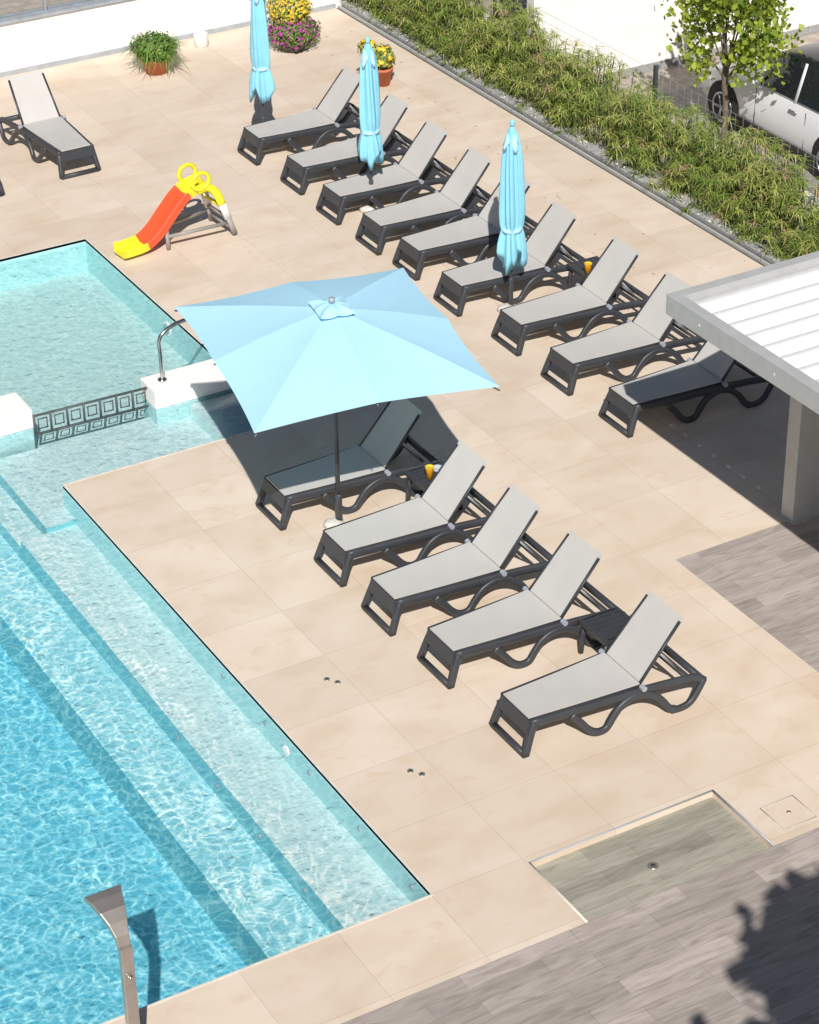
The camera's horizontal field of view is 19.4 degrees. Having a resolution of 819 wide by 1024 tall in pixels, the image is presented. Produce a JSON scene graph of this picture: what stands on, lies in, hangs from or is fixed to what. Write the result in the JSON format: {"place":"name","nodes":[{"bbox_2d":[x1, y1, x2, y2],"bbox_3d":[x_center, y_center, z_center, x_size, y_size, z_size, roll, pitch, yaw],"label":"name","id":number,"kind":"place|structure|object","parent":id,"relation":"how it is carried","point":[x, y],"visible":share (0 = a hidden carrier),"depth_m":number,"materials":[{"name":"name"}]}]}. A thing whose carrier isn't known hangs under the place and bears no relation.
{"place":"outdoors","nodes":[
{"label":"outdoors","id":0,"kind":"place"},
{"bbox_2d":[0,392,35,458],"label":"pool divider wall","id":1,"kind":"structure","parent":0,"point":[16,429],"depth_m":25.27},
{"bbox_2d":[32,387,148,435],"bbox_3d":[-3.377,-1.078,25.515,1.323,0.241,0.029,-16,34,-23],"label":"pool barrier","id":2,"kind":"object","parent":1,"relation":"attached to","point":[66,408],"visible":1,"depth_m":25.49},
{"bbox_2d":[141,359,233,424],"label":"pool divider wall","id":3,"kind":"structure","parent":0,"point":[177,393],"depth_m":25.78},
{"bbox_2d":[157,318,186,382],"bbox_3d":[-2.390,-1.797,25.748,0.780,0.639,0.099,-22,37,-31],"label":"pool handrail","id":4,"kind":"object","parent":3,"relation":"on","point":[161,378],"visible":0.59,"depth_m":25.55,"materials":[{"name":"silver metal"}]},
{"bbox_2d":[0,8,818,1023],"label":"pool deck","id":5,"kind":"structure","parent":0,"point":[474,820],"depth_m":23.43,"materials":[{"name":"tile"}]},
{"bbox_2d":[0,180,4,196],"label":"sun lounger","id":6,"kind":"object","parent":5,"relation":"on","point":[2,192],"visible":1,"depth_m":30.29,"materials":[{"name":"plastic"}]},
{"bbox_2d":[0,70,100,179],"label":"sun lounger","id":7,"kind":"object","parent":5,"relation":"on","point":[46,125],"visible":1,"depth_m":31.42,"materials":[{"name":"plastic"}]},
{"bbox_2d":[84,884,139,1023],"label":"pool shower","id":8,"kind":"object","parent":5,"relation":"on","point":[107,906],"visible":1,"depth_m":16.58,"materials":[{"name":"metal"}]},
{"bbox_2d":[119,30,190,77],"bbox_3d":[-3.595,-6.487,33.800,1.054,0.600,1.018,-17,35,-25],"label":"potted fern","id":9,"kind":"object","parent":5,"relation":"on","point":[156,53],"visible":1,"depth_m":33.65,"materials":[{"name":"green plant"}]},
{"bbox_2d":[113,162,237,258],"bbox_3d":[-2.870,-3.646,28.827,1.490,0.908,0.586,-21,37,-30],"label":"toddler slide","id":10,"kind":"object","parent":5,"relation":"on","point":[151,233],"visible":1,"depth_m":28.88,"materials":[{"name":"yellow plastic"}]},
{"bbox_2d":[193,30,207,47],"bbox_3d":[-3.024,-6.866,34.772,0.220,0.220,0.220,-17,35,-25],"label":"white bucket","id":11,"kind":"object","parent":5,"relation":"on","point":[200,38],"visible":1,"depth_m":34.70,"materials":[{"name":"plastic"}]},
{"bbox_2d":[0,240,429,1023],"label":"swimming pool","id":12,"kind":"structure","parent":5,"relation":"in","point":[112,682],"depth_m":21.37,"materials":[{"name":"blue liquid"}]},
{"bbox_2d":[0,238,433,1023],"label":"pool edge trim","id":13,"kind":"structure","parent":12,"relation":"attached to","point":[310,760],"depth_m":21.10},
{"bbox_2d":[163,321,412,892],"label":"pool jets","id":14,"kind":"object","parent":12,"relation":"on","point":[285,747],"visible":0.98,"depth_m":20.63,"materials":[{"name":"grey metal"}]},
{"bbox_2d":[249,0,274,148],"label":"closed patio umbrella","id":15,"kind":"object","parent":5,"relation":"on","point":[261,84],"visible":0.88,"depth_m":30.90,"materials":[{"name":"teal fabric"}]},
{"bbox_2d":[266,0,321,52],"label":"flower planter","id":16,"kind":"object","parent":5,"relation":"on","point":[295,17],"visible":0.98,"depth_m":34.31,"materials":[{"name":"multicoloured plant"}]},
{"bbox_2d":[237,66,359,165],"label":"sun lounger","id":17,"kind":"object","parent":5,"relation":"on","point":[334,103],"visible":0.88,"depth_m":31.35,"materials":[{"name":"plastic"}]},
{"bbox_2d":[324,677,340,683],"bbox_3d":[-0.684,1.491,21.201,0.164,0.008,0.056,14,34,23],"label":"deck drain lid","id":18,"kind":"object","parent":5,"relation":"on","point":[335,682],"visible":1,"depth_m":21.20,"materials":[{"name":"metal"}]},
{"bbox_2d":[174,268,499,528],"bbox_3d":[-0.694,-0.845,22.663,2.346,2.475,2.657,-11,33,-17],"label":"open patio umbrella","id":19,"kind":"object","parent":5,"relation":"on","point":[288,353],"visible":0.97,"depth_m":21.86,"materials":[{"name":"blue fabric"}]},
{"bbox_2d":[280,93,411,194],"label":"sun lounger","id":20,"kind":"object","parent":5,"relation":"on","point":[393,108],"visible":0.61,"depth_m":30.51,"materials":[{"name":"plastic"}]},
{"bbox_2d":[255,399,438,530],"bbox_3d":[-0.611,-0.538,23.705,1.816,0.875,0.804,-17,35,-25],"label":"sun lounger","id":21,"kind":"object","parent":5,"relation":"on","point":[380,447],"visible":0.87,"depth_m":23.66,"materials":[{"name":"plastic"}]},
{"bbox_2d":[358,37,383,212],"bbox_3d":[-0.488,-4.715,29.221,0.292,2.255,0.309,7,32,12],"label":"closed patio umbrella","id":22,"kind":"object","parent":5,"relation":"on","point":[370,149],"visible":0.98,"depth_m":29.06,"materials":[{"name":"teal fabric"}]},
{"bbox_2d":[357,39,395,86],"bbox_3d":[-0.460,-6.260,33.261,0.547,0.687,0.402,-3,31,-3],"label":"potted shrub","id":23,"kind":"object","parent":5,"relation":"on","point":[385,56],"visible":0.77,"depth_m":33.15,"materials":[{"name":"yellow plant"}]},
{"bbox_2d":[316,119,452,225],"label":"sun lounger","id":24,"kind":"object","parent":5,"relation":"on","point":[417,159],"visible":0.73,"depth_m":29.74,"materials":[{"name":"plastic"}]},
{"bbox_2d":[314,440,494,587],"bbox_3d":[0.001,-0.015,22.831,1.816,0.875,0.804,-17,35,-25],"label":"sun lounger","id":25,"kind":"object","parent":5,"relation":"on","point":[439,501],"visible":0.85,"depth_m":22.79,"materials":[{"name":"plastic"}]},
{"bbox_2d":[407,769,424,776],"bbox_3d":[0.056,2.180,20.051,0.164,0.008,0.056,14,34,23],"label":"deck drain lid","id":26,"kind":"object","parent":5,"relation":"on","point":[421,774],"visible":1,"depth_m":20.05,"materials":[{"name":"metal"}]},
{"bbox_2d":[355,147,491,255],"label":"sun lounger","id":27,"kind":"object","parent":5,"relation":"on","point":[459,191],"visible":0.8,"depth_m":28.98,"materials":[{"name":"plastic"}]},
{"bbox_2d":[405,460,462,509],"bbox_3d":[0.240,-0.213,23.643,0.423,0.354,0.430,-17,35,-25],"label":"side table","id":28,"kind":"object","parent":5,"relation":"on","point":[417,476],"visible":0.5,"depth_m":23.60,"materials":[{"name":"plastic"}]},
{"bbox_2d":[425,464,433,479],"bbox_3d":[0.197,-0.386,23.456,0.092,0.137,0.092,-17,35,-25],"label":"orange juice cup","id":29,"kind":"object","parent":28,"relation":"on","point":[429,468],"visible":1,"depth_m":23.43,"materials":[{"name":"yellow"}]},
{"bbox_2d":[361,484,551,636],"bbox_3d":[0.468,0.410,22.120,1.816,0.875,0.804,-17,35,-25],"label":"sun lounger","id":30,"kind":"object","parent":5,"relation":"on","point":[486,552],"visible":0.89,"depth_m":22.08,"materials":[{"name":"plastic"}]},
{"bbox_2d":[392,179,537,280],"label":"sun lounger","id":31,"kind":"object","parent":5,"relation":"on","point":[446,238],"visible":0.67,"depth_m":28.31,"materials":[{"name":"plastic"}]},
{"bbox_2d":[249,31,744,314],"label":"fallen leaves","id":32,"kind":"object","parent":5,"relation":"on","point":[526,146],"visible":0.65,"depth_m":30.80,"materials":[{"name":"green plant"}]},
{"bbox_2d":[433,201,584,316],"bbox_3d":[1.191,-2.941,27.599,1.816,0.875,0.804,-17,35,-25],"label":"sun lounger","id":33,"kind":"object","parent":5,"relation":"on","point":[545,238],"visible":0.81,"depth_m":27.55,"materials":[{"name":"plastic"}]},
{"bbox_2d":[497,119,527,311],"bbox_3d":[1.137,-3.299,26.785,0.290,2.325,0.314,25,40,36],"label":"closed patio umbrella","id":34,"kind":"object","parent":5,"relation":"on","point":[511,249],"visible":0.94,"depth_m":26.66,"materials":[{"name":"teal fabric"}]},
{"bbox_2d":[417,530,625,688],"bbox_3d":[0.980,0.835,21.410,1.816,0.875,0.804,-18,35,-25],"label":"sun lounger","id":35,"kind":"object","parent":5,"relation":"on","point":[548,596],"visible":0.94,"depth_m":21.37,"materials":[{"name":"plastic"}]},
{"bbox_2d":[491,236,648,356],"bbox_3d":[1.829,-2.436,26.754,1.816,0.875,0.804,-17,35,-25],"label":"sun lounger","id":36,"kind":"object","parent":5,"relation":"on","point":[602,283],"visible":0.88,"depth_m":26.72,"materials":[{"name":"plastic"}]},
{"bbox_2d":[567,256,615,296],"bbox_3d":[2.099,-2.669,27.625,0.423,0.354,0.430,-17,35,-25],"label":"side table","id":37,"kind":"object","parent":5,"relation":"on","point":[577,267],"visible":0.45,"depth_m":27.61,"materials":[{"name":"plastic"}]},
{"bbox_2d":[584,261,591,274],"bbox_3d":[2.036,-2.777,27.329,0.092,0.137,0.092,-17,35,-25],"label":"orange juice cup","id":38,"kind":"object","parent":37,"relation":"on","point":[588,265],"visible":0.98,"depth_m":27.30,"materials":[{"name":"yellow"}]},
{"bbox_2d":[489,590,706,758],"bbox_3d":[1.600,1.354,20.542,1.816,0.875,0.804,-17,35,-25],"label":"sun lounger","id":39,"kind":"object","parent":5,"relation":"on","point":[618,669],"visible":1,"depth_m":20.52,"materials":[{"name":"plastic"}]},
{"bbox_2d":[578,606,629,653],"bbox_3d":[1.794,1.147,21.371,0.423,0.354,0.430,-17,35,-25],"label":"side table","id":40,"kind":"object","parent":5,"relation":"on","point":[604,627],"visible":0.62,"depth_m":21.31,"materials":[{"name":"plastic"}]},
{"bbox_2d":[541,271,705,395],"bbox_3d":[2.339,-1.962,25.963,1.816,0.875,0.804,-17,35,-25],"label":"sun lounger","id":41,"kind":"object","parent":5,"relation":"on","point":[651,322],"visible":0.87,"depth_m":25.92,"materials":[{"name":"plastic"}]},
{"bbox_2d":[529,790,774,922],"bbox_3d":[1.934,2.747,19.121,1.805,0.066,0.835,-17,35,-25],"label":"foot wash basin","id":42,"kind":"object","parent":5,"relation":"in","point":[594,881],"visible":1,"depth_m":19.16,"materials":[{"name":"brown wood"}]},
{"bbox_2d":[599,340,773,437],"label":"sun lounger","id":43,"kind":"object","parent":5,"relation":"on","point":[709,364],"visible":0.89,"depth_m":25.10,"materials":[{"name":"plastic"}]},
{"bbox_2d":[760,795,816,829],"bbox_3d":[3.088,2.448,19.535,0.336,0.008,0.326,-17,35,-25],"label":"access hatch","id":44,"kind":"object","parent":5,"relation":"on","point":[788,812],"visible":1,"depth_m":19.53,"materials":[{"name":"silver metal"}]},
{"bbox_2d":[0,0,818,96],"bbox_3d":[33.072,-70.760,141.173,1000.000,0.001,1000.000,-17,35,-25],"label":"ground","id":45,"kind":"structure","parent":0,"point":[677,73],"depth_m":37.18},
{"bbox_2d":[0,0,346,77],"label":"boundary wall","id":46,"kind":"structure","parent":45,"relation":"on","point":[56,35],"depth_m":34.33,"materials":[{"name":"white paint"}]},
{"bbox_2d":[0,0,76,14],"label":"wire fence","id":47,"kind":"object","parent":46,"relation":"on","point":[44,5],"visible":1,"depth_m":33.77,"materials":[{"name":"grey metal"}]},
{"bbox_2d":[337,0,818,265],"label":"planter kerb","id":48,"kind":"structure","parent":45,"relation":"on","point":[717,231],"depth_m":31.41,"materials":[{"name":"concrete"}]},
{"bbox_2d":[343,1,780,260],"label":"kerb stones","id":49,"kind":"object","parent":48,"relation":"on","point":[672,197],"visible":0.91,"depth_m":31.65,"materials":[{"name":"grey concrete"}]},
{"bbox_2d":[342,0,818,260],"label":"planter hedge","id":50,"kind":"object","parent":48,"relation":"on","point":[587,96],"visible":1,"depth_m":31.27,"materials":[{"name":"green plant"}]},
{"bbox_2d":[473,0,818,192],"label":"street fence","id":51,"kind":"object","parent":48,"relation":"on","point":[655,69],"visible":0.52,"depth_m":31.91,"materials":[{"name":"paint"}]},
{"bbox_2d":[527,0,818,79],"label":"white building wall","id":52,"kind":"structure","parent":45,"relation":"on","point":[641,32],"depth_m":36.54,"materials":[{"name":"white paint"}]},
{"bbox_2d":[433,464,441,472],"bbox_3d":[0.277,-0.427,23.621,0.120,0.032,0.120,-17,35,-25],"label":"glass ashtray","id":53,"kind":"object","parent":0,"point":[437,467],"visible":0.59,"depth_m":23.64,"materials":[{"name":"clear glass"}]},
{"bbox_2d":[341,517,818,1023],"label":"wood look deck","id":54,"kind":"structure","parent":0,"point":[736,942],"depth_m":18.16,"materials":[{"name":"grey wood"}]},
{"bbox_2d":[666,251,818,525],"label":"pergola","id":55,"kind":"object","parent":54,"relation":"on","point":[763,322],"visible":1,"depth_m":21.90,"materials":[{"name":"metal"}]},
{"bbox_2d":[646,85,818,197],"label":"pavement","id":56,"kind":"structure","parent":0,"point":[694,97],"depth_m":35.36,"materials":[{"name":"concrete"}]},
{"bbox_2d":[654,0,804,139],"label":"street tree","id":57,"kind":"object","parent":56,"relation":"on","point":[747,46],"visible":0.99,"depth_m":33.41,"materials":[{"name":"green plant"}]},
{"bbox_2d":[701,42,818,177],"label":"parked car","id":58,"kind":"object","parent":56,"relation":"on","point":[788,111],"visible":0.84,"depth_m":33.69,"materials":[{"name":"white paint"}]}
]}

